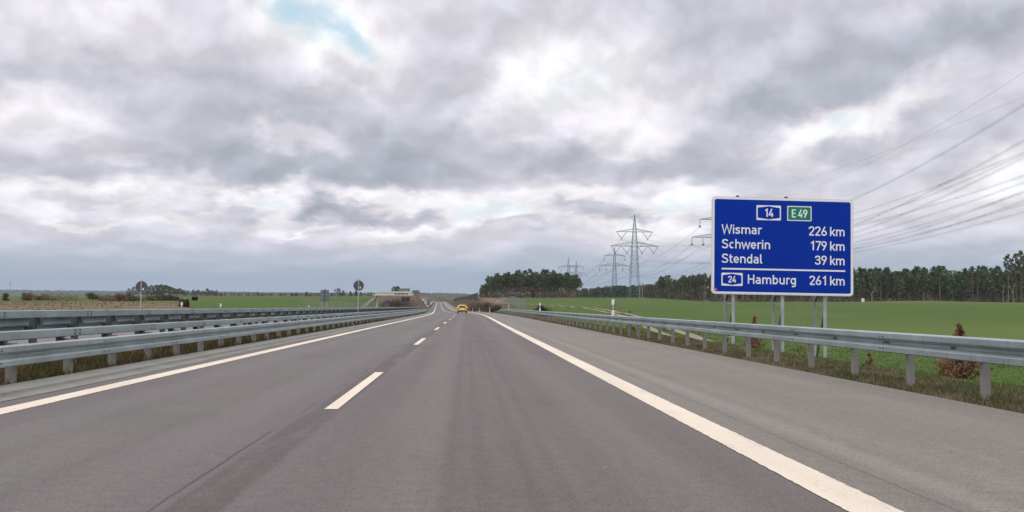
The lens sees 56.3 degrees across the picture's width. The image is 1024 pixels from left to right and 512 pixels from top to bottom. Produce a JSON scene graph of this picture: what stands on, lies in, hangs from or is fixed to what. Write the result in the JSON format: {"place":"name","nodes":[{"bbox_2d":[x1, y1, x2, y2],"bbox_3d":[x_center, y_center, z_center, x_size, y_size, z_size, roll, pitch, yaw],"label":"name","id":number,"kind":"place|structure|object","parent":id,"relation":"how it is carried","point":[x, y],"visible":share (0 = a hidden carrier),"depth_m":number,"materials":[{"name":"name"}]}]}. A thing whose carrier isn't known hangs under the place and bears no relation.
{"place":"outdoors","nodes":[
{"label":"outdoors","id":0,"kind":"place"},
{"bbox_2d":[0,301,180,310],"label":"dry grass","id":1,"kind":"structure","parent":0,"point":[58,302],"depth_m":91.45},
{"bbox_2d":[0,289,312,295],"bbox_3d":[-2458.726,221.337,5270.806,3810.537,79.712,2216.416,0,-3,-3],"label":"hills","id":2,"kind":"structure","parent":0,"point":[39,292],"depth_m":4871.62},
{"bbox_2d":[8,301,433,343],"bbox_3d":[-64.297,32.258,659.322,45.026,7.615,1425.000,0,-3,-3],"label":"opposite road","id":3,"kind":"structure","parent":0,"point":[85,336],"depth_m":29.68,"materials":[{"name":"asphalt"}]},
{"bbox_2d":[0,302,1023,511],"bbox_3d":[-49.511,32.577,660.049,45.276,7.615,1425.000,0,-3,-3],"label":"road","id":4,"kind":"structure","parent":0,"point":[471,411],"depth_m":8.53,"materials":[{"name":"asphalt"}]},
{"bbox_2d":[0,312,430,401],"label":"road shoulder","id":5,"kind":"object","parent":4,"relation":"on","point":[11,395],"visible":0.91,"depth_m":16.85,"materials":[{"name":"asphalt"}]},
{"bbox_2d":[0,303,436,413],"bbox_3d":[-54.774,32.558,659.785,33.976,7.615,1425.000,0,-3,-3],"label":"road marking","id":6,"kind":"object","parent":4,"relation":"on","point":[8,409],"visible":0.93,"depth_m":14.80,"materials":[{"name":"paint"}]},
{"bbox_2d":[325,372,382,408],"bbox_3d":[-2.168,1.868,13.679,0.162,0.001,6.000,0,-3,-3],"label":"road marking","id":7,"kind":"object","parent":4,"relation":"on","point":[344,398],"visible":1,"depth_m":12.74,"materials":[{"name":"paint"}]},
{"bbox_2d":[456,305,467,312],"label":"yellow car","id":8,"kind":"object","parent":4,"relation":"on","point":[461,308],"visible":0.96,"depth_m":166.55,"materials":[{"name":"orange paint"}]},
{"bbox_2d":[445,304,903,511],"bbox_3d":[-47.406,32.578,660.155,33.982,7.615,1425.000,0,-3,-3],"label":"road marking","id":9,"kind":"structure","parent":4,"relation":"on","point":[841,494],"depth_m":7.56,"materials":[{"name":"paint"}]},
{"bbox_2d":[0,296,1023,412],"bbox_3d":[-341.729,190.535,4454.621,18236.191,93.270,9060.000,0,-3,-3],"label":"ground","id":10,"kind":"structure","parent":0,"point":[1000,320],"depth_m":117.38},
{"bbox_2d":[20,292,34,300],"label":"bush","id":11,"kind":"object","parent":10,"relation":"on","point":[28,297],"visible":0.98,"depth_m":160.96,"materials":[{"name":"brown plant"}]},
{"bbox_2d":[33,294,49,299],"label":"bush","id":12,"kind":"object","parent":10,"relation":"on","point":[39,297],"visible":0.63,"depth_m":170.43,"materials":[{"name":"brown plant"}]},
{"bbox_2d":[40,291,81,300],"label":"bush","id":13,"kind":"object","parent":10,"relation":"on","point":[62,298],"visible":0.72,"depth_m":165.69,"materials":[{"name":"brown plant"}]},
{"bbox_2d":[84,292,101,299],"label":"bush","id":14,"kind":"object","parent":10,"relation":"on","point":[91,295],"visible":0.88,"depth_m":185.62,"materials":[{"name":"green plant"}]},
{"bbox_2d":[102,294,121,300],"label":"bush","id":15,"kind":"object","parent":10,"relation":"on","point":[108,299],"visible":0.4,"depth_m":146.40,"materials":[{"name":"brown plant"}]},
{"bbox_2d":[112,293,125,301],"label":"bush","id":16,"kind":"object","parent":10,"relation":"on","point":[119,297],"visible":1,"depth_m":117.43,"materials":[{"name":"brown plant"}]},
{"bbox_2d":[123,295,143,300],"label":"bush","id":17,"kind":"object","parent":10,"relation":"on","point":[135,299],"visible":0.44,"depth_m":146.71,"materials":[{"name":"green plant"}]},
{"bbox_2d":[135,279,147,308],"bbox_3d":[-22.852,2.886,58.840,0.760,2.916,0.115,1,-3,-3],"label":"round sign","id":18,"kind":"object","parent":10,"relation":"on","point":[141,286],"visible":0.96,"depth_m":58.92,"materials":[{"name":"metal"}]},
{"bbox_2d":[141,291,175,300],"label":"bush","id":19,"kind":"object","parent":10,"relation":"on","point":[159,298],"visible":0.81,"depth_m":156.53,"materials":[{"name":"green plant"}]},
{"bbox_2d":[178,298,189,306],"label":"bush","id":20,"kind":"object","parent":10,"relation":"on","point":[186,303],"visible":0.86,"depth_m":103.02,"materials":[{"name":"brown plant"}]},
{"bbox_2d":[0,319,381,385],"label":"median grass","id":21,"kind":"structure","parent":10,"relation":"on","point":[44,370],"depth_m":19.51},
{"bbox_2d":[0,303,431,342],"bbox_3d":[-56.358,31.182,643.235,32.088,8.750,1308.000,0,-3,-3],"label":"median barrier","id":22,"kind":"object","parent":10,"relation":"on","point":[14,320],"visible":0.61,"depth_m":24.65,"materials":[{"name":"metal"}]},
{"bbox_2d":[0,304,433,383],"bbox_3d":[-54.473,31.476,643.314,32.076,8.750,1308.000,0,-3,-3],"label":"median barrier","id":23,"kind":"object","parent":10,"relation":"on","point":[13,356],"visible":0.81,"depth_m":19.21,"materials":[{"name":"metal"}]},
{"bbox_2d":[0,302,435,392],"bbox_3d":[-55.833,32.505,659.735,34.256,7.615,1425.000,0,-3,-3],"label":"gutter","id":24,"kind":"object","parent":10,"relation":"on","point":[38,382],"visible":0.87,"depth_m":17.75,"materials":[{"name":"concrete"}]},
{"bbox_2d":[172,292,374,295],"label":"woods","id":25,"kind":"object","parent":10,"relation":"on","point":[331,294],"visible":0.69,"depth_m":1097.74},
{"bbox_2d":[320,290,328,307],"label":"board sign","id":26,"kind":"object","parent":10,"relation":"on","point":[324,295],"visible":0.91,"depth_m":148.65,"materials":[{"name":"metal"}]},
{"bbox_2d":[299,300,375,307],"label":"game fence","id":27,"kind":"object","parent":10,"relation":"on","point":[332,304],"visible":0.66,"depth_m":194.49,"materials":[{"name":"metal"}]},
{"bbox_2d":[353,279,363,311],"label":"round sign","id":28,"kind":"object","parent":10,"relation":"on","point":[358,285],"visible":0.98,"depth_m":65.55,"materials":[{"name":"metal"}]},
{"bbox_2d":[363,291,412,306],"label":"road bridge","id":29,"kind":"structure","parent":10,"relation":"on","point":[391,293],"depth_m":397.57,"materials":[{"name":"beige concrete"}]},
{"bbox_2d":[375,295,428,308],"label":"embankment","id":30,"kind":"structure","parent":10,"relation":"on","point":[415,301],"depth_m":411.73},
{"bbox_2d":[401,297,409,306],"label":"steel screen","id":31,"kind":"object","parent":10,"relation":"on","point":[405,299],"visible":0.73,"depth_m":396.32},
{"bbox_2d":[453,292,477,301],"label":"noise barrier","id":32,"kind":"object","parent":10,"relation":"on","point":[474,296],"visible":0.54,"depth_m":477.34,"materials":[{"name":"concrete"}]},
{"bbox_2d":[467,302,482,310],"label":"bank scrub","id":33,"kind":"object","parent":10,"relation":"on","point":[471,307],"visible":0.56,"depth_m":298.72,"materials":[{"name":"brown plant"}]},
{"bbox_2d":[476,302,492,310],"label":"bank scrub","id":34,"kind":"object","parent":10,"relation":"on","point":[484,305],"visible":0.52,"depth_m":259.08,"materials":[{"name":"brown plant"}]},
{"bbox_2d":[484,304,502,311],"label":"bank scrub","id":35,"kind":"object","parent":10,"relation":"on","point":[495,307],"visible":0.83,"depth_m":214.22,"materials":[{"name":"brown plant"}]},
{"bbox_2d":[500,274,507,294],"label":"pine tree","id":36,"kind":"object","parent":10,"relation":"on","point":[506,278],"visible":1,"depth_m":498.99,"materials":[{"name":"green plant"}]},
{"bbox_2d":[504,271,512,296],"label":"pine tree","id":37,"kind":"object","parent":10,"relation":"on","point":[511,277],"visible":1,"depth_m":499.50,"materials":[{"name":"green plant"}]},
{"bbox_2d":[499,296,525,309],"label":"game fence","id":38,"kind":"object","parent":10,"relation":"on","point":[523,302],"visible":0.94,"depth_m":204.48,"materials":[{"name":"metal"}]},
{"bbox_2d":[516,273,524,295],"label":"pine tree","id":39,"kind":"object","parent":10,"relation":"on","point":[521,279],"visible":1,"depth_m":499.28,"materials":[{"name":"green plant"}]},
{"bbox_2d":[527,275,534,295],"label":"pine tree","id":40,"kind":"object","parent":10,"relation":"on","point":[530,277],"visible":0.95,"depth_m":503.69,"materials":[{"name":"green plant"}]},
{"bbox_2d":[533,274,542,294],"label":"pine tree","id":41,"kind":"object","parent":10,"relation":"on","point":[540,278],"visible":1,"depth_m":497.02,"materials":[{"name":"green plant"}]},
{"bbox_2d":[542,269,551,296],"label":"pine tree","id":42,"kind":"object","parent":10,"relation":"on","point":[547,272],"visible":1,"depth_m":498.62,"materials":[{"name":"green plant"}]},
{"bbox_2d":[547,275,556,297],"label":"pine tree","id":43,"kind":"object","parent":10,"relation":"on","point":[552,285],"visible":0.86,"depth_m":504.02,"materials":[{"name":"green plant"}]},
{"bbox_2d":[559,275,567,290],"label":"pine tree","id":44,"kind":"object","parent":10,"relation":"on","point":[564,277],"visible":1,"depth_m":501.79,"materials":[{"name":"green plant"}]},
{"bbox_2d":[559,257,580,296],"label":"power pylon","id":45,"kind":"object","parent":10,"relation":"on","point":[569,268],"visible":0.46,"depth_m":1065.23,"materials":[{"name":"metal"}]},
{"bbox_2d":[599,247,629,297],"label":"power pylon","id":46,"kind":"object","parent":10,"relation":"on","point":[613,263],"visible":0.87,"depth_m":906.43,"materials":[{"name":"metal"}]},
{"bbox_2d":[576,284,684,298],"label":"forest","id":47,"kind":"object","parent":10,"relation":"on","point":[646,289],"visible":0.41,"depth_m":911.34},
{"bbox_2d":[611,215,657,297],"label":"power pylon","id":48,"kind":"object","parent":10,"relation":"on","point":[632,250],"visible":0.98,"depth_m":585.29,"materials":[{"name":"metal"}]},
{"bbox_2d":[572,175,1022,276],"bbox_3d":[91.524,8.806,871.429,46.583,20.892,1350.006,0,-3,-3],"label":"power line","id":49,"kind":"object","parent":48,"relation":"hanging from","point":[879,219],"visible":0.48,"depth_m":302.28,"materials":[{"name":"grey"}]},
{"bbox_2d":[577,72,1023,263],"bbox_3d":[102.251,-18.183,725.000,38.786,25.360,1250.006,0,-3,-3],"label":"power line","id":50,"kind":"object","parent":48,"relation":"hanging from","point":[853,170],"visible":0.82,"depth_m":271.07,"materials":[{"name":"grey"}]},
{"bbox_2d":[584,183,1021,282],"bbox_3d":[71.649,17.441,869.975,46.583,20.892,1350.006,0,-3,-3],"label":"power line","id":51,"kind":"object","parent":48,"relation":"hanging from","point":[890,226],"visible":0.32,"depth_m":262.76,"materials":[{"name":"grey"}]},
{"bbox_2d":[583,204,1022,285],"bbox_3d":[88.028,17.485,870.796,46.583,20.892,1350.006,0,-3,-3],"label":"power line","id":52,"kind":"object","parent":48,"relation":"hanging from","point":[871,244],"visible":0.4,"depth_m":300.01,"materials":[{"name":"grey"}]},
{"bbox_2d":[584,192,1022,285],"bbox_3d":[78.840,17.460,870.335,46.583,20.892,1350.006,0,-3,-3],"label":"power line","id":53,"kind":"object","parent":48,"relation":"hanging from","point":[892,232],"visible":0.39,"depth_m":280.10,"materials":[{"name":"grey"}]},
{"bbox_2d":[587,211,1023,285],"bbox_3d":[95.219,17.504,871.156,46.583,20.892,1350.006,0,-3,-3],"label":"power line","id":54,"kind":"object","parent":48,"relation":"hanging from","point":[877,247],"visible":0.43,"depth_m":308.51,"materials":[{"name":"grey"}]},
{"bbox_2d":[594,153,1021,267],"bbox_3d":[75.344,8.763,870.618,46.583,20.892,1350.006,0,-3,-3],"label":"power line","id":55,"kind":"object","parent":48,"relation":"hanging from","point":[859,211],"visible":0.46,"depth_m":282.16,"materials":[{"name":"grey"}]},
{"bbox_2d":[701,275,708,300],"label":"pine tree","id":56,"kind":"object","parent":10,"relation":"on","point":[703,281],"visible":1,"depth_m":498.40,"materials":[{"name":"green plant"}]},
{"bbox_2d":[691,217,723,301],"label":"power pylon","id":57,"kind":"object","parent":10,"relation":"on","point":[702,237],"visible":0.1,"depth_m":504.39,"materials":[{"name":"metal"}]},
{"bbox_2d":[572,104,1023,275],"bbox_3d":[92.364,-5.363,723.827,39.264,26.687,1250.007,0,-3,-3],"label":"power line","id":58,"kind":"object","parent":57,"relation":"hanging from","point":[896,177],"visible":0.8,"depth_m":240.54,"materials":[{"name":"grey"}]},
{"bbox_2d":[586,155,1020,274],"bbox_3d":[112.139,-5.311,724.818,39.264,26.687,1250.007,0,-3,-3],"label":"power line","id":59,"kind":"object","parent":57,"relation":"hanging from","point":[902,204],"visible":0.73,"depth_m":274.81,"materials":[{"name":"grey"}]},
{"bbox_2d":[584,191,1022,283],"bbox_3d":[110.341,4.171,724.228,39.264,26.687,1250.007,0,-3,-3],"label":"power line","id":60,"kind":"object","parent":57,"relation":"hanging from","point":[888,237],"visible":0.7,"depth_m":278.02,"materials":[{"name":"grey"}]},
{"bbox_2d":[586,156,1023,283],"bbox_3d":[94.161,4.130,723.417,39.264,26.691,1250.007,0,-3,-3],"label":"power line","id":61,"kind":"object","parent":57,"relation":"hanging from","point":[893,217],"visible":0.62,"depth_m":239.41,"materials":[{"name":"grey"}]},
{"bbox_2d":[596,139,1023,277],"bbox_3d":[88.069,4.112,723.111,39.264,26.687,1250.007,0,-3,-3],"label":"power line","id":62,"kind":"object","parent":57,"relation":"hanging from","point":[889,209],"visible":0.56,"depth_m":225.59,"materials":[{"name":"grey"}]},
{"bbox_2d":[599,200,1022,283],"bbox_3d":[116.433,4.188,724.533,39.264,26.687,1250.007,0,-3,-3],"label":"power line","id":63,"kind":"object","parent":57,"relation":"hanging from","point":[892,241],"visible":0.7,"depth_m":285.80,"materials":[{"name":"grey"}]},
{"bbox_2d":[479,288,1023,301],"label":"undergrowth","id":64,"kind":"object","parent":10,"relation":"on","point":[563,295],"visible":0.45,"depth_m":500.95,"materials":[{"name":"green plant"}]},
{"bbox_2d":[740,316,767,348],"bbox_3d":[7.649,2.487,30.248,0.937,1.194,0.844,-1,-3,24],"label":"hornbeam shrub","id":65,"kind":"object","parent":10,"relation":"on","point":[755,342],"visible":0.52,"depth_m":30.29,"materials":[{"name":"brown plant"}]},
{"bbox_2d":[485,270,1023,301],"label":"forest","id":66,"kind":"object","parent":10,"relation":"on","point":[695,291],"visible":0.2,"depth_m":539.35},
{"bbox_2d":[497,309,1023,399],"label":"guardrail","id":67,"kind":"object","parent":10,"relation":"on","point":[985,353],"visible":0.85,"depth_m":15.83,"materials":[{"name":"metal"}]},
{"bbox_2d":[711,195,852,357],"bbox_3d":[9.180,1.049,33.089,4.942,6.136,1.118,1,-3,-4],"label":"distance sign","id":68,"kind":"object","parent":10,"relation":"on","point":[775,247],"visible":0.97,"depth_m":32.61,"materials":[{"name":"blue"}]},
{"bbox_2d":[852,267,859,298],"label":"pine tree","id":69,"kind":"object","parent":10,"relation":"on","point":[856,281],"visible":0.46,"depth_m":487.60,"materials":[{"name":"green plant"}]},
{"bbox_2d":[854,267,867,298],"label":"pine tree","id":70,"kind":"object","parent":10,"relation":"on","point":[860,272],"visible":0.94,"depth_m":491.02,"materials":[{"name":"green plant"}]},
{"bbox_2d":[861,268,868,299],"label":"pine tree","id":71,"kind":"object","parent":10,"relation":"on","point":[866,275],"visible":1,"depth_m":491.42,"materials":[{"name":"green plant"}]},
{"bbox_2d":[864,353,873,365],"bbox_3d":[7.651,2.259,20.517,0.276,0.396,0.290,-1,-3,19],"label":"hornbeam shrub","id":72,"kind":"object","parent":10,"relation":"on","point":[871,360],"visible":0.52,"depth_m":20.51,"materials":[{"name":"brown plant"}]},
{"bbox_2d":[866,268,877,297],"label":"pine tree","id":73,"kind":"object","parent":10,"relation":"on","point":[870,270],"visible":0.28,"depth_m":505.07,"materials":[{"name":"green plant"}]},
{"bbox_2d":[867,273,878,301],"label":"pine tree","id":74,"kind":"object","parent":10,"relation":"on","point":[871,281],"visible":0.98,"depth_m":483.69,"materials":[{"name":"green plant"}]},
{"bbox_2d":[876,268,884,299],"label":"pine tree","id":75,"kind":"object","parent":10,"relation":"on","point":[878,271],"visible":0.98,"depth_m":487.30,"materials":[{"name":"green plant"}]},
{"bbox_2d":[879,267,893,297],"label":"pine tree","id":76,"kind":"object","parent":10,"relation":"on","point":[887,270],"visible":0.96,"depth_m":491.24,"materials":[{"name":"green plant"}]},
{"bbox_2d":[888,271,899,300],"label":"pine tree","id":77,"kind":"object","parent":10,"relation":"on","point":[892,291],"visible":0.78,"depth_m":491.83,"materials":[{"name":"green plant"}]},
{"bbox_2d":[893,271,904,300],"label":"pine tree","id":78,"kind":"object","parent":10,"relation":"on","point":[897,277],"visible":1,"depth_m":485.55,"materials":[{"name":"green plant"}]},
{"bbox_2d":[900,268,913,297],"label":"pine tree","id":79,"kind":"object","parent":10,"relation":"on","point":[907,273],"visible":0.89,"depth_m":492.75,"materials":[{"name":"green plant"}]},
{"bbox_2d":[910,273,921,300],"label":"pine tree","id":80,"kind":"object","parent":10,"relation":"on","point":[915,276],"visible":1,"depth_m":487.87,"materials":[{"name":"green plant"}]},
{"bbox_2d":[917,267,931,297],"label":"pine tree","id":81,"kind":"object","parent":10,"relation":"on","point":[924,272],"visible":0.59,"depth_m":497.67,"materials":[{"name":"green plant"}]},
{"bbox_2d":[923,273,934,300],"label":"pine tree","id":82,"kind":"object","parent":10,"relation":"on","point":[925,287],"visible":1,"depth_m":489.24,"materials":[{"name":"green plant"}]},
{"bbox_2d":[929,265,937,299],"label":"pine tree","id":83,"kind":"object","parent":10,"relation":"on","point":[933,269],"visible":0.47,"depth_m":504.87,"materials":[{"name":"green plant"}]},
{"bbox_2d":[936,267,943,297],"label":"pine tree","id":84,"kind":"object","parent":10,"relation":"on","point":[939,273],"visible":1,"depth_m":487.81,"materials":[{"name":"green plant"}]},
{"bbox_2d":[936,266,952,299],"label":"pine tree","id":85,"kind":"object","parent":10,"relation":"on","point":[945,274],"visible":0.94,"depth_m":492.77,"materials":[{"name":"green plant"}]},
{"bbox_2d":[938,270,953,300],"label":"pine tree","id":86,"kind":"object","parent":10,"relation":"on","point":[945,291],"visible":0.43,"depth_m":497.55,"materials":[{"name":"green plant"}]},
{"bbox_2d":[945,274,957,299],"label":"pine tree","id":87,"kind":"object","parent":10,"relation":"on","point":[951,280],"visible":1,"depth_m":488.05,"materials":[{"name":"green plant"}]},
{"bbox_2d":[952,274,962,301],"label":"pine tree","id":88,"kind":"object","parent":10,"relation":"on","point":[959,287],"visible":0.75,"depth_m":493.02,"materials":[{"name":"green plant"}]},
{"bbox_2d":[933,323,992,379],"bbox_3d":[7.776,1.680,16.541,1.032,1.066,0.666,1,-3,-3],"label":"hornbeam shrub","id":89,"kind":"object","parent":10,"relation":"on","point":[961,369],"visible":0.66,"depth_m":16.50,"materials":[{"name":"brown plant"}]},
{"bbox_2d":[958,268,971,299],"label":"pine tree","id":90,"kind":"object","parent":10,"relation":"on","point":[965,270],"visible":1,"depth_m":489.99,"materials":[{"name":"green plant"}]},
{"bbox_2d":[968,266,976,301],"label":"pine tree","id":91,"kind":"object","parent":10,"relation":"on","point":[972,274],"visible":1,"depth_m":487.80,"materials":[{"name":"green plant"}]},
{"bbox_2d":[978,265,990,289],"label":"pine tree","id":92,"kind":"object","parent":10,"relation":"on","point":[985,269],"visible":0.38,"depth_m":502.13,"materials":[{"name":"green plant"}]},
{"bbox_2d":[978,272,991,300],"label":"pine tree","id":93,"kind":"object","parent":10,"relation":"on","point":[983,278],"visible":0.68,"depth_m":494.51,"materials":[{"name":"green plant"}]},
{"bbox_2d":[983,274,995,301],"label":"pine tree","id":94,"kind":"object","parent":10,"relation":"on","point":[990,283],"visible":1,"depth_m":488.31,"materials":[{"name":"green plant"}]},
{"bbox_2d":[987,267,1002,301],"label":"pine tree","id":95,"kind":"object","parent":10,"relation":"on","point":[994,271],"visible":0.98,"depth_m":490.48,"materials":[{"name":"green plant"}]},
{"bbox_2d":[992,265,1007,299],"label":"pine tree","id":96,"kind":"object","parent":10,"relation":"on","point":[998,268],"visible":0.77,"depth_m":492.91,"materials":[{"name":"green plant"}]},
{"bbox_2d":[1000,270,1013,301],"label":"pine tree","id":97,"kind":"object","parent":10,"relation":"on","point":[1004,276],"visible":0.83,"depth_m":492.05,"materials":[{"name":"green plant"}]},
{"bbox_2d":[1003,254,1011,302],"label":"pine tree","id":98,"kind":"object","parent":10,"relation":"on","point":[1005,264],"visible":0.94,"depth_m":452.36,"materials":[{"name":"green plant"}]},
{"bbox_2d":[1010,253,1019,302],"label":"pine tree","id":99,"kind":"object","parent":10,"relation":"on","point":[1012,262],"visible":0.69,"depth_m":444.25,"materials":[{"name":"green plant"}]},
{"bbox_2d":[1009,265,1022,297],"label":"pine tree","id":100,"kind":"object","parent":10,"relation":"on","point":[1012,292],"visible":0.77,"depth_m":487.32,"materials":[{"name":"green plant"}]},
{"bbox_2d":[1015,250,1023,302],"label":"pine tree","id":101,"kind":"object","parent":10,"relation":"on","point":[1021,261],"visible":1,"depth_m":437.29,"materials":[{"name":"green plant"}]},
{"bbox_2d":[1015,272,1023,301],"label":"pine tree","id":102,"kind":"object","parent":10,"relation":"on","point":[1019,284],"visible":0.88,"depth_m":484.88,"materials":[{"name":"green plant"}]},
{"bbox_2d":[0,0,1023,293],"label":"sky","id":103,"kind":"structure","parent":0,"point":[427,146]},
{"bbox_2d":[494,312,596,324],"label":"verge grass","id":104,"kind":"structure","parent":0,"point":[547,320],"depth_m":78.94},
{"bbox_2d":[496,300,670,335],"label":"dirt track","id":105,"kind":"structure","parent":0,"point":[653,329],"depth_m":94.99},
{"bbox_2d":[174,292,1014,299],"bbox_3d":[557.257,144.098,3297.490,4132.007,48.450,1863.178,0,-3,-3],"label":"hills","id":106,"kind":"structure","parent":0,"point":[447,296],"depth_m":2878.52,"materials":[{"name":"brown plant"}]},
{"bbox_2d":[505,298,713,341],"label":"dirt track","id":107,"kind":"structure","parent":0,"point":[691,335],"depth_m":69.13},
{"bbox_2d":[550,321,1023,413],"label":"verge grass","id":108,"kind":"structure","parent":0,"point":[826,368],"depth_m":16.02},
{"bbox_2d":[596,325,1023,393],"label":"field grass","id":109,"kind":"structure","parent":0,"point":[880,366],"depth_m":34.67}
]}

